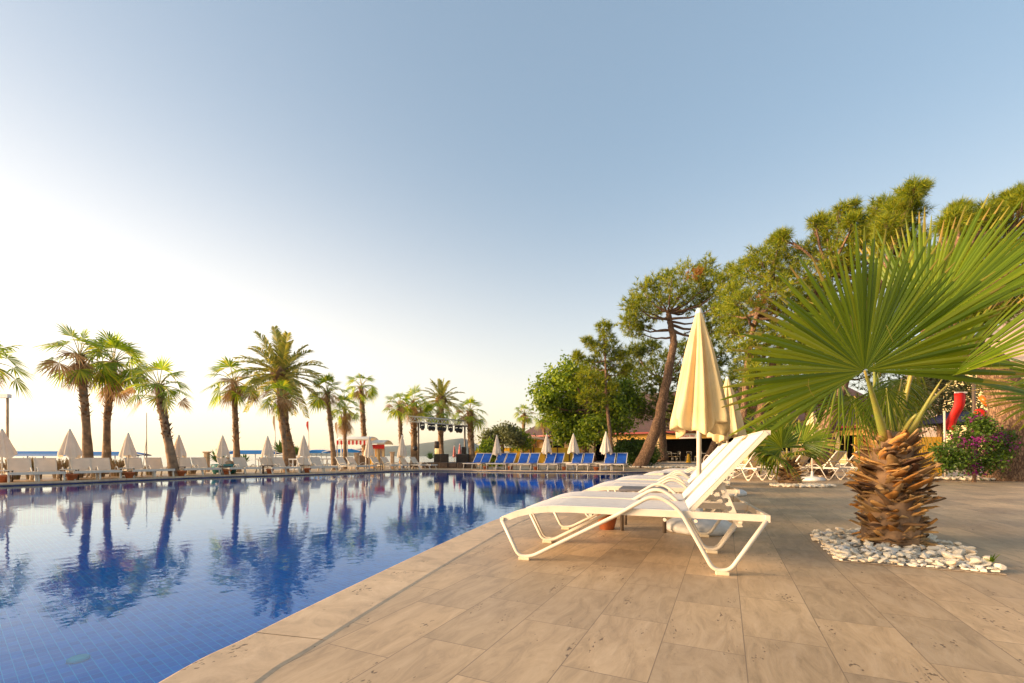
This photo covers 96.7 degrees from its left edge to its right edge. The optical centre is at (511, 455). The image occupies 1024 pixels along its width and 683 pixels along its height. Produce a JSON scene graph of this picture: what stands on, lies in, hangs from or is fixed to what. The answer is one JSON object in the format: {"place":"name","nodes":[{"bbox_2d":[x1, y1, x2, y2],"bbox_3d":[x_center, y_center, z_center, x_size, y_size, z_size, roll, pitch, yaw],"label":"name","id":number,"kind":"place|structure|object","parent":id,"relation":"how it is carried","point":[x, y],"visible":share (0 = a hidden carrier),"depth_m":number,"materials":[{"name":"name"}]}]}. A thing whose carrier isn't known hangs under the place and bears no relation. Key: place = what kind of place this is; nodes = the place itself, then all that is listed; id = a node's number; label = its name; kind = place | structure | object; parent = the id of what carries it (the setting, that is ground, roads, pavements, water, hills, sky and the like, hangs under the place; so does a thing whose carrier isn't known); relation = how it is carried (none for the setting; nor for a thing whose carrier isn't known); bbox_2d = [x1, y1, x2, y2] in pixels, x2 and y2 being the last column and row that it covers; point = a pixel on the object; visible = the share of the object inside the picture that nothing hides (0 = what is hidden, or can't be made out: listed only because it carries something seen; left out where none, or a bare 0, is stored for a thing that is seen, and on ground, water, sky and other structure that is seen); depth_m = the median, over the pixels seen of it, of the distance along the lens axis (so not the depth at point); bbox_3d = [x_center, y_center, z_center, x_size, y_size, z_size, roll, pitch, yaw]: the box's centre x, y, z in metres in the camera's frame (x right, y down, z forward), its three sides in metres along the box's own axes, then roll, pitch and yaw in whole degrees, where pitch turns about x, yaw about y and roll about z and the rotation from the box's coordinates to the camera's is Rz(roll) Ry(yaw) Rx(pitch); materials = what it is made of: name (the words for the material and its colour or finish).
{"place":"outdoors","nodes":[
{"label":"outdoors","id":0,"kind":"place"},
{"bbox_2d":[110,458,125,475],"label":"ornamental grass","id":1,"kind":"object","parent":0,"point":[119,464],"depth_m":17.39,"materials":[{"name":"plant"}]},
{"bbox_2d":[0,455,455,466],"bbox_3d":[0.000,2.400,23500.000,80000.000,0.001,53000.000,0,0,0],"label":"sea","id":2,"kind":"structure","parent":0,"point":[252,459],"depth_m":516.13,"materials":[{"name":"blue"}]},
{"bbox_2d":[20,462,481,480],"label":"beach sand","id":3,"kind":"structure","parent":0,"point":[144,473],"depth_m":25.59,"materials":[{"name":"sand"}]},
{"bbox_2d":[0,341,38,401],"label":"palm tree","id":4,"kind":"object","parent":3,"relation":"on","point":[20,372],"visible":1,"depth_m":18.93,"materials":[{"name":"green plant"}]},
{"bbox_2d":[14,451,81,457],"bbox_3d":[-41.164,0.409,39.945,8.538,1.582,1.910,0,0,0],"label":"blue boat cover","id":5,"kind":"object","parent":3,"relation":"on","point":[36,453],"visible":0.41,"depth_m":39.16,"materials":[{"name":"fabric"}]},
{"bbox_2d":[32,321,122,475],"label":"palm tree","id":6,"kind":"object","parent":3,"relation":"on","point":[79,378],"visible":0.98,"depth_m":18.94,"materials":[{"name":"green plant"}]},
{"bbox_2d":[65,330,156,473],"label":"palm tree","id":7,"kind":"object","parent":3,"relation":"on","point":[116,342],"visible":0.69,"depth_m":20.47,"materials":[{"name":"green plant"}]},
{"bbox_2d":[116,357,193,475],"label":"palm tree","id":8,"kind":"object","parent":3,"relation":"on","point":[160,397],"visible":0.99,"depth_m":17.48,"materials":[{"name":"green plant"}]},
{"bbox_2d":[201,355,263,471],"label":"palm tree","id":9,"kind":"object","parent":3,"relation":"on","point":[234,393],"visible":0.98,"depth_m":23.00,"materials":[{"name":"green plant"}]},
{"bbox_2d":[257,379,302,471],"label":"palm tree","id":10,"kind":"object","parent":3,"relation":"on","point":[281,405],"visible":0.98,"depth_m":22.08,"materials":[{"name":"green plant"}]},
{"bbox_2d":[226,325,336,470],"bbox_3d":[-12.767,-2.990,25.288,5.739,8.096,6.062,0,0,0],"label":"palm tree","id":11,"kind":"object","parent":3,"relation":"on","point":[280,364],"visible":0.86,"depth_m":24.80,"materials":[{"name":"green plant"}]},
{"bbox_2d":[306,373,350,469],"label":"palm tree","id":12,"kind":"object","parent":3,"relation":"on","point":[325,401],"visible":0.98,"depth_m":25.08,"materials":[{"name":"green plant"}]},
{"bbox_2d":[324,394,364,468],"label":"palm tree","id":13,"kind":"object","parent":3,"relation":"on","point":[344,424],"visible":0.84,"depth_m":27.12,"materials":[{"name":"green plant"}]},
{"bbox_2d":[344,371,378,454],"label":"palm tree","id":14,"kind":"object","parent":3,"relation":"on","point":[360,396],"visible":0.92,"depth_m":33.06,"materials":[{"name":"green plant"}]},
{"bbox_2d":[337,437,392,467],"bbox_3d":[-9.939,-0.240,30.984,3.071,2.080,2.432,0,0,0],"label":"snack kiosk","id":15,"kind":"object","parent":3,"relation":"on","point":[379,449],"visible":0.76,"depth_m":30.13,"materials":[{"name":"white paint"}]},
{"bbox_2d":[381,390,417,467],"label":"palm tree","id":16,"kind":"object","parent":3,"relation":"on","point":[399,412],"visible":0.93,"depth_m":29.07,"materials":[{"name":"green plant"}]},
{"bbox_2d":[395,384,433,466],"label":"palm tree","id":17,"kind":"object","parent":3,"relation":"on","point":[415,411],"visible":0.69,"depth_m":30.99,"materials":[{"name":"green plant"}]},
{"bbox_2d":[424,401,450,453],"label":"palm tree","id":18,"kind":"object","parent":3,"relation":"on","point":[438,414],"visible":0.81,"depth_m":31.04,"materials":[{"name":"green plant"}]},
{"bbox_2d":[417,378,468,453],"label":"palm tree","id":19,"kind":"object","parent":3,"relation":"on","point":[442,389],"visible":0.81,"depth_m":34.99,"materials":[{"name":"green plant"}]},
{"bbox_2d":[452,396,487,461],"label":"palm tree","id":20,"kind":"object","parent":3,"relation":"on","point":[471,421],"visible":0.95,"depth_m":29.98,"materials":[{"name":"green plant"}]},
{"bbox_2d":[475,435,504,466],"bbox_3d":[-1.715,-0.101,33.217,2.831,2.841,2.682,0,0,-44],"label":"leafy bush","id":21,"kind":"object","parent":3,"relation":"on","point":[487,446],"visible":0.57,"depth_m":32.65,"materials":[{"name":"green plant"}]},
{"bbox_2d":[513,404,534,453],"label":"palm tree","id":22,"kind":"object","parent":3,"relation":"on","point":[523,418],"visible":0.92,"depth_m":42.07,"materials":[{"name":"green plant"}]},
{"bbox_2d":[608,434,662,466],"bbox_3d":[8.666,-0.341,32.226,4.321,2.709,3.027,0,0,0],"label":"round bush","id":23,"kind":"object","parent":3,"relation":"on","point":[632,448],"visible":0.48,"depth_m":31.82,"materials":[{"name":"green plant"}]},
{"bbox_2d":[0,500,531,682],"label":"pool floor","id":24,"kind":"structure","parent":0,"point":[158,600],"depth_m":7.64,"materials":[{"name":"tile"}]},
{"bbox_2d":[66,654,89,663],"bbox_3d":[-4.337,2.030,4.551,0.180,0.035,0.180,0,0,0],"label":"pool light","id":25,"kind":"object","parent":24,"relation":"on","point":[78,658],"visible":1,"depth_m":4.51,"materials":[{"name":"plastic"}]},
{"bbox_2d":[0,471,645,532],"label":"pool water","id":26,"kind":"structure","parent":0,"point":[22,507],"depth_m":10.24,"materials":[{"name":"liquid"}]},
{"bbox_2d":[274,438,478,455],"bbox_3d":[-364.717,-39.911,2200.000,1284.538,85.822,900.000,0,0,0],"label":"hills","id":27,"kind":"structure","parent":0,"point":[428,447],"depth_m":1856.19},
{"bbox_2d":[0,0,1023,454],"label":"sky","id":28,"kind":"structure","parent":0,"point":[412,192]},
{"bbox_2d":[13,464,1023,682],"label":"pool deck","id":29,"kind":"structure","parent":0,"point":[642,599],"depth_m":2.36,"materials":[{"name":"tile"}]},
{"bbox_2d":[0,394,11,461],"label":"white pergola","id":30,"kind":"object","parent":29,"relation":"on","point":[7,396],"visible":0.45,"depth_m":15.48,"materials":[{"name":"paint"}]},
{"bbox_2d":[0,429,17,481],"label":"folded umbrella","id":31,"kind":"object","parent":29,"relation":"on","point":[7,450],"visible":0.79,"depth_m":13.74,"materials":[{"name":"white fabric"}]},
{"bbox_2d":[3,458,39,482],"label":"sun lounger","id":32,"kind":"object","parent":29,"relation":"on","point":[20,466],"visible":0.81,"depth_m":14.29,"materials":[{"name":"plastic"}]},
{"bbox_2d":[29,458,65,481],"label":"sun lounger","id":33,"kind":"object","parent":29,"relation":"on","point":[46,465],"visible":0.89,"depth_m":14.72,"materials":[{"name":"plastic"}]},
{"bbox_2d":[57,429,82,479],"bbox_3d":[-14.554,-0.039,14.960,0.610,1.678,0.606,0,0,33],"label":"folded umbrella","id":34,"kind":"object","parent":29,"relation":"on","point":[70,448],"visible":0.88,"depth_m":14.87,"materials":[{"name":"white fabric"}]},
{"bbox_2d":[65,458,101,479],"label":"sun lounger","id":35,"kind":"object","parent":29,"relation":"on","point":[82,464],"visible":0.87,"depth_m":15.57,"materials":[{"name":"plastic"}]},
{"bbox_2d":[86,458,121,478],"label":"sun lounger","id":36,"kind":"object","parent":29,"relation":"on","point":[103,465],"visible":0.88,"depth_m":16.07,"materials":[{"name":"plastic"}]},
{"bbox_2d":[119,433,136,477],"bbox_3d":[-13.859,-0.012,16.439,0.503,1.623,0.487,0,0,-27],"label":"folded umbrella","id":37,"kind":"object","parent":29,"relation":"on","point":[127,450],"visible":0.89,"depth_m":16.35,"materials":[{"name":"white fabric"}]},
{"bbox_2d":[122,458,156,477],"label":"sun lounger","id":38,"kind":"object","parent":29,"relation":"on","point":[136,464],"visible":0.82,"depth_m":16.97,"materials":[{"name":"plastic"}]},
{"bbox_2d":[142,458,174,476],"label":"sun lounger","id":39,"kind":"object","parent":29,"relation":"on","point":[155,463],"visible":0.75,"depth_m":17.62,"materials":[{"name":"plastic"}]},
{"bbox_2d":[174,435,186,467],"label":"folded umbrella","id":40,"kind":"object","parent":29,"relation":"on","point":[180,451],"visible":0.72,"depth_m":17.89,"materials":[{"name":"white fabric"}]},
{"bbox_2d":[177,457,203,475],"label":"sun lounger","id":41,"kind":"object","parent":29,"relation":"on","point":[186,463],"visible":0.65,"depth_m":18.59,"materials":[{"name":"plastic"}]},
{"bbox_2d":[187,457,220,475],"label":"sun lounger","id":42,"kind":"object","parent":29,"relation":"on","point":[201,462],"visible":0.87,"depth_m":18.99,"materials":[{"name":"plastic"}]},
{"bbox_2d":[215,435,229,474],"bbox_3d":[-12.227,-0.029,19.226,0.517,1.657,0.512,0,0,37],"label":"folded umbrella","id":43,"kind":"object","parent":29,"relation":"on","point":[222,450],"visible":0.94,"depth_m":19.12,"materials":[{"name":"white fabric"}]},
{"bbox_2d":[232,457,261,473],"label":"sun lounger","id":44,"kind":"object","parent":29,"relation":"on","point":[241,461],"visible":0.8,"depth_m":20.00,"materials":[{"name":"plastic"}]},
{"bbox_2d":[261,436,273,473],"bbox_3d":[-10.893,-0.041,20.293,0.528,1.681,0.506,0,0,-20],"label":"folded umbrella","id":45,"kind":"object","parent":29,"relation":"on","point":[267,450],"visible":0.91,"depth_m":20.18,"materials":[{"name":"white fabric"}]},
{"bbox_2d":[255,457,286,473],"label":"sun lounger","id":46,"kind":"object","parent":29,"relation":"on","point":[263,460],"visible":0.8,"depth_m":20.55,"materials":[{"name":"plastic"}]},
{"bbox_2d":[268,457,300,473],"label":"sun lounger","id":47,"kind":"object","parent":29,"relation":"on","point":[277,460],"visible":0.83,"depth_m":20.93,"materials":[{"name":"plastic"}]},
{"bbox_2d":[297,435,309,472],"bbox_3d":[-9.748,-0.073,21.297,0.506,1.746,0.510,0,0,-43],"label":"folded umbrella","id":48,"kind":"object","parent":29,"relation":"on","point":[304,452],"visible":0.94,"depth_m":21.19,"materials":[{"name":"white fabric"}]},
{"bbox_2d":[291,457,323,472],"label":"sun lounger","id":49,"kind":"object","parent":29,"relation":"on","point":[300,460],"visible":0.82,"depth_m":21.72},
{"bbox_2d":[309,457,337,471],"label":"sun lounger","id":50,"kind":"object","parent":29,"relation":"on","point":[316,460],"visible":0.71,"depth_m":22.25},
{"bbox_2d":[0,470,648,485],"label":"waterline band","id":51,"kind":"object","parent":29,"relation":"attached to","point":[290,475],"visible":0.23,"depth_m":19.47,"materials":[{"name":"tile"}]},
{"bbox_2d":[0,469,652,682],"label":"pool coping","id":52,"kind":"object","parent":29,"relation":"on","point":[259,656],"visible":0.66,"depth_m":2.27,"materials":[{"name":"stone"}]},
{"bbox_2d":[329,457,366,470],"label":"sun lounger","id":53,"kind":"object","parent":29,"relation":"on","point":[341,462],"visible":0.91,"depth_m":23.24,"materials":[{"name":"plastic"}]},
{"bbox_2d":[363,436,374,470],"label":"folded umbrella","id":54,"kind":"object","parent":29,"relation":"on","point":[369,451],"visible":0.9,"depth_m":23.99,"materials":[{"name":"white fabric"}]},
{"bbox_2d":[397,435,406,469],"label":"folded umbrella","id":55,"kind":"object","parent":29,"relation":"on","point":[402,452],"visible":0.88,"depth_m":25.65,"materials":[{"name":"white fabric"}]},
{"bbox_2d":[408,415,467,467],"bbox_3d":[-4.672,-0.864,29.692,4.185,3.328,0.717,0,0,-25],"label":"lighting truss","id":56,"kind":"object","parent":29,"relation":"on","point":[415,448],"visible":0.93,"depth_m":29.38,"materials":[{"name":"metal"}]},
{"bbox_2d":[422,462,476,467],"bbox_3d":[-3.938,0.630,30.015,3.395,0.369,3.469,0,0,0],"label":"stage","id":57,"kind":"object","parent":29,"relation":"on","point":[450,464],"visible":0.73,"depth_m":28.33,"materials":[{"name":"grey wood"}]},
{"bbox_2d":[476,420,527,452],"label":"olive tree","id":58,"kind":"object","parent":29,"relation":"on","point":[509,435],"visible":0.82,"depth_m":39.29,"materials":[{"name":"green plant"}]},
{"bbox_2d":[511,427,537,456],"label":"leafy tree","id":59,"kind":"object","parent":29,"relation":"on","point":[530,440],"visible":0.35,"depth_m":41.07,"materials":[{"name":"green plant"}]},
{"bbox_2d":[504,446,581,462],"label":"yellow wall","id":60,"kind":"structure","parent":29,"relation":"on","point":[567,457],"depth_m":42.96,"materials":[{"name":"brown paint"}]},
{"bbox_2d":[541,434,551,469],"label":"folded umbrella","id":61,"kind":"object","parent":29,"relation":"on","point":[546,447],"visible":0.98,"depth_m":25.45,"materials":[{"name":"white fabric"}]},
{"bbox_2d":[567,433,579,469],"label":"folded umbrella","id":62,"kind":"object","parent":29,"relation":"on","point":[573,448],"visible":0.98,"depth_m":25.20,"materials":[{"name":"white fabric"}]},
{"bbox_2d":[577,453,594,470],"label":"sun lounger","id":63,"kind":"object","parent":29,"relation":"on","point":[588,458],"visible":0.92,"depth_m":25.01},
{"bbox_2d":[524,350,649,461],"bbox_3d":[5.691,-3.384,33.452,9.509,7.988,7.977,0,0,0],"label":"leafy tree","id":64,"kind":"object","parent":29,"relation":"on","point":[559,408],"visible":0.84,"depth_m":32.59,"materials":[{"name":"green plant"}]},
{"bbox_2d":[568,317,637,465],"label":"pine tree","id":65,"kind":"object","parent":29,"relation":"on","point":[619,356],"visible":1,"depth_m":27.93,"materials":[{"name":"green plant"}]},
{"bbox_2d":[600,432,611,469],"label":"folded umbrella","id":66,"kind":"object","parent":29,"relation":"on","point":[605,447],"visible":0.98,"depth_m":24.74,"materials":[{"name":"white fabric"}]},
{"bbox_2d":[597,514,616,529],"bbox_3d":[1.033,0.700,4.954,0.258,0.200,0.255,0,0,0],"label":"terracotta pot","id":67,"kind":"object","parent":29,"relation":"on","point":[609,525],"visible":0.27,"depth_m":4.88,"materials":[{"name":"ceramic"}]},
{"bbox_2d":[600,453,615,469],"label":"sun lounger","id":68,"kind":"object","parent":29,"relation":"on","point":[609,459],"visible":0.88,"depth_m":24.72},
{"bbox_2d":[612,453,627,470],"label":"sun lounger","id":69,"kind":"object","parent":29,"relation":"on","point":[621,458],"visible":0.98,"depth_m":24.59,"materials":[{"name":"fabric"}]},
{"bbox_2d":[500,430,770,575],"bbox_3d":[0.912,0.318,3.591,1.883,0.965,0.756,0,0,19],"label":"sun lounger","id":70,"kind":"object","parent":29,"relation":"on","point":[685,511],"visible":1,"depth_m":3.34,"materials":[{"name":"plastic"}]},
{"bbox_2d":[532,435,748,550],"bbox_3d":[1.164,0.318,4.335,1.883,0.965,0.756,0,0,19],"label":"sun lounger","id":71,"kind":"object","parent":29,"relation":"on","point":[714,464],"visible":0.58,"depth_m":4.28,"materials":[{"name":"plastic"}]},
{"bbox_2d":[618,486,667,532],"bbox_3d":[1.444,0.578,4.984,0.500,0.445,0.500,0,0,19],"label":"side table","id":72,"kind":"object","parent":29,"relation":"on","point":[623,520],"visible":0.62,"depth_m":4.84,"materials":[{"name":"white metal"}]},
{"bbox_2d":[583,442,739,519],"bbox_3d":[1.810,0.318,5.776,1.883,0.965,0.756,0,0,19],"label":"sun lounger","id":73,"kind":"object","parent":29,"relation":"on","point":[682,486],"visible":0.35,"depth_m":5.69,"materials":[{"name":"plastic"}]},
{"bbox_2d":[595,443,730,511],"bbox_3d":[2.067,0.318,6.535,1.883,0.965,0.756,0,0,18],"label":"sun lounger","id":74,"kind":"object","parent":29,"relation":"on","point":[712,457],"visible":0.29,"depth_m":6.46,"materials":[{"name":"plastic"}]},
{"bbox_2d":[616,446,719,494],"bbox_3d":[2.791,0.318,8.273,1.883,0.965,0.756,0,0,19],"label":"sun lounger","id":75,"kind":"object","parent":29,"relation":"on","point":[671,472],"visible":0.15,"depth_m":8.37,"materials":[{"name":"plastic"}]},
{"bbox_2d":[607,472,729,500],"bbox_3d":[2.535,0.318,7.515,1.883,0.965,0.756,0,0,19],"label":"sun lounger","id":76,"kind":"object","parent":29,"relation":"on","point":[687,478],"visible":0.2,"depth_m":7.62,"materials":[{"name":"plastic"}]},
{"bbox_2d":[612,251,748,467],"bbox_3d":[11.141,-6.545,29.520,10.098,15.212,5.865,0,0,-12],"label":"pine tree","id":77,"kind":"object","parent":29,"relation":"on","point":[704,287],"visible":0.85,"depth_m":29.26,"materials":[{"name":"green plant"}]},
{"bbox_2d":[667,308,735,535],"bbox_3d":[1.985,-0.383,4.830,0.704,2.365,0.704,0,0,9],"label":"folded umbrella","id":78,"kind":"object","parent":29,"relation":"on","point":[699,403],"visible":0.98,"depth_m":4.68,"materials":[{"name":"beige fabric"}]},
{"bbox_2d":[525,386,885,463],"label":"restaurant","id":79,"kind":"structure","parent":29,"relation":"on","point":[685,443],"depth_m":43.25},
{"bbox_2d":[707,377,746,496],"bbox_3d":[4.341,-0.393,9.156,0.716,2.385,0.678,0,0,-28],"label":"folded umbrella","id":80,"kind":"object","parent":29,"relation":"on","point":[736,421],"visible":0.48,"depth_m":8.98,"materials":[{"name":"beige fabric"}]},
{"bbox_2d":[702,348,767,462],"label":"tree trunk","id":81,"kind":"object","parent":29,"relation":"on","point":[712,447],"visible":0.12,"depth_m":29.91,"materials":[{"name":"plant"}]},
{"bbox_2d":[732,453,768,480],"bbox_3d":[7.437,0.333,15.042,0.736,0.935,1.868,0,0,-28],"label":"sun lounger","id":82,"kind":"object","parent":29,"relation":"on","point":[749,464],"visible":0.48,"depth_m":14.47,"materials":[{"name":"plastic"}]},
{"bbox_2d":[706,227,843,471],"bbox_3d":[11.017,-4.753,18.959,5.992,10.925,5.147,0,0,0],"label":"pine tree","id":83,"kind":"object","parent":29,"relation":"on","point":[767,278],"visible":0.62,"depth_m":18.58,"materials":[{"name":"green plant"}]},
{"bbox_2d":[743,414,842,483],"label":"fan palm","id":84,"kind":"object","parent":29,"relation":"on","point":[777,442],"visible":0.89,"depth_m":11.97,"materials":[{"name":"green plant"}]},
{"bbox_2d":[799,412,825,480],"bbox_3d":[9.431,-0.318,14.311,0.716,2.235,0.703,0,0,17],"label":"folded umbrella","id":85,"kind":"object","parent":29,"relation":"on","point":[812,477],"visible":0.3,"depth_m":14.20,"materials":[{"name":"beige fabric"}]},
{"bbox_2d":[800,451,849,479],"bbox_3d":[10.152,0.333,15.323,0.736,0.935,1.868,0,0,-28],"label":"sun lounger","id":86,"kind":"object","parent":29,"relation":"on","point":[834,461],"visible":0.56,"depth_m":14.76,"materials":[{"name":"plastic"}]},
{"bbox_2d":[747,189,916,474],"bbox_3d":[13.830,-5.204,19.047,6.629,12.041,4.728,0,0,-35],"label":"pine tree","id":87,"kind":"object","parent":29,"relation":"on","point":[847,215],"visible":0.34,"depth_m":18.80,"materials":[{"name":"green plant"}]},
{"bbox_2d":[721,307,955,465],"bbox_3d":[17.338,-3.819,24.532,11.820,8.927,5.474,0,0,0],"label":"pine tree","id":88,"kind":"object","parent":29,"relation":"on","point":[731,375],"visible":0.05,"depth_m":24.20,"materials":[{"name":"green plant"}]},
{"bbox_2d":[808,174,935,475],"bbox_3d":[12.909,-4.589,15.739,4.506,10.585,2.390,0,0,-18],"label":"pine tree","id":89,"kind":"object","parent":29,"relation":"on","point":[906,202],"visible":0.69,"depth_m":15.82,"materials":[{"name":"green plant"}]},
{"bbox_2d":[853,437,941,475],"bbox_3d":[13.995,0.035,16.521,3.183,1.411,0.068,0,0,0],"label":"picket fence","id":90,"kind":"object","parent":29,"relation":"on","point":[934,439],"visible":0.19,"depth_m":16.49,"materials":[{"name":"wood"}]},
{"bbox_2d":[808,531,1006,574],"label":"white gravel","id":91,"kind":"structure","parent":29,"relation":"on","point":[911,563],"depth_m":3.39,"materials":[{"name":"gravel"}]},
{"bbox_2d":[721,194,1023,547],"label":"fan palm","id":92,"kind":"object","parent":91,"relation":"on","point":[887,484],"visible":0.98,"depth_m":3.59,"materials":[{"name":"green plant"}]},
{"bbox_2d":[900,368,986,473],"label":"leafy tree","id":93,"kind":"object","parent":29,"relation":"on","point":[947,394],"visible":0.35,"depth_m":19.73,"materials":[{"name":"green plant"}]},
{"bbox_2d":[921,411,971,459],"bbox_3d":[19.038,-0.511,19.000,2.745,2.622,2.745,0,0,22],"label":"navy canopy","id":94,"kind":"object","parent":29,"relation":"on","point":[939,418],"visible":0.2,"depth_m":18.95,"materials":[{"name":"fabric"}]},
{"bbox_2d":[943,392,966,476],"bbox_3d":[15.582,-0.718,15.960,0.832,3.036,0.219,0,0,0],"label":"windsock pole","id":95,"kind":"object","parent":29,"relation":"on","point":[956,410],"visible":0.84,"depth_m":15.97,"materials":[{"name":"red fabric"}]},
{"bbox_2d":[921,180,1023,481],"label":"pine tree","id":96,"kind":"object","parent":29,"relation":"on","point":[1011,197],"visible":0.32,"depth_m":14.11,"materials":[{"name":"green plant"}]},
{"bbox_2d":[924,409,1022,481],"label":"flowering bush","id":97,"kind":"object","parent":29,"relation":"on","point":[959,450],"visible":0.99,"depth_m":13.41,"materials":[{"name":"green plant"}]},
{"bbox_2d":[943,359,1023,451],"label":"villa","id":98,"kind":"object","parent":29,"relation":"on","point":[964,428],"depth_m":93.68,"materials":[{"name":"beige stone"}]},
{"bbox_2d":[966,358,1023,430],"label":"fan palm","id":99,"kind":"object","parent":29,"relation":"on","point":[1019,398],"visible":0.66,"depth_m":4.38,"materials":[{"name":"green plant"}]},
{"bbox_2d":[543,462,980,470],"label":"terrace","id":100,"kind":"structure","parent":0,"point":[674,464],"depth_m":32.23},
{"bbox_2d":[617,328,740,460],"bbox_3d":[13.593,-5.024,37.124,11.826,10.877,6.466,0,0,0],"label":"leafy tree","id":101,"kind":"object","parent":100,"relation":"on","point":[642,348],"visible":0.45,"depth_m":36.62,"materials":[{"name":"plant"}]},
{"bbox_2d":[769,483,835,487],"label":"white gravel","id":102,"kind":"structure","parent":0,"point":[808,485],"depth_m":11.39,"materials":[{"name":"gravel"}]},
{"bbox_2d":[882,309,1023,436],"bbox_3d":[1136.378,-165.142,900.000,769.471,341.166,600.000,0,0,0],"label":"mountain","id":103,"kind":"structure","parent":0,"point":[1021,356],"depth_m":844.72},
{"bbox_2d":[934,476,995,480],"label":"white gravel","id":104,"kind":"structure","parent":0,"point":[961,478],"depth_m":14.45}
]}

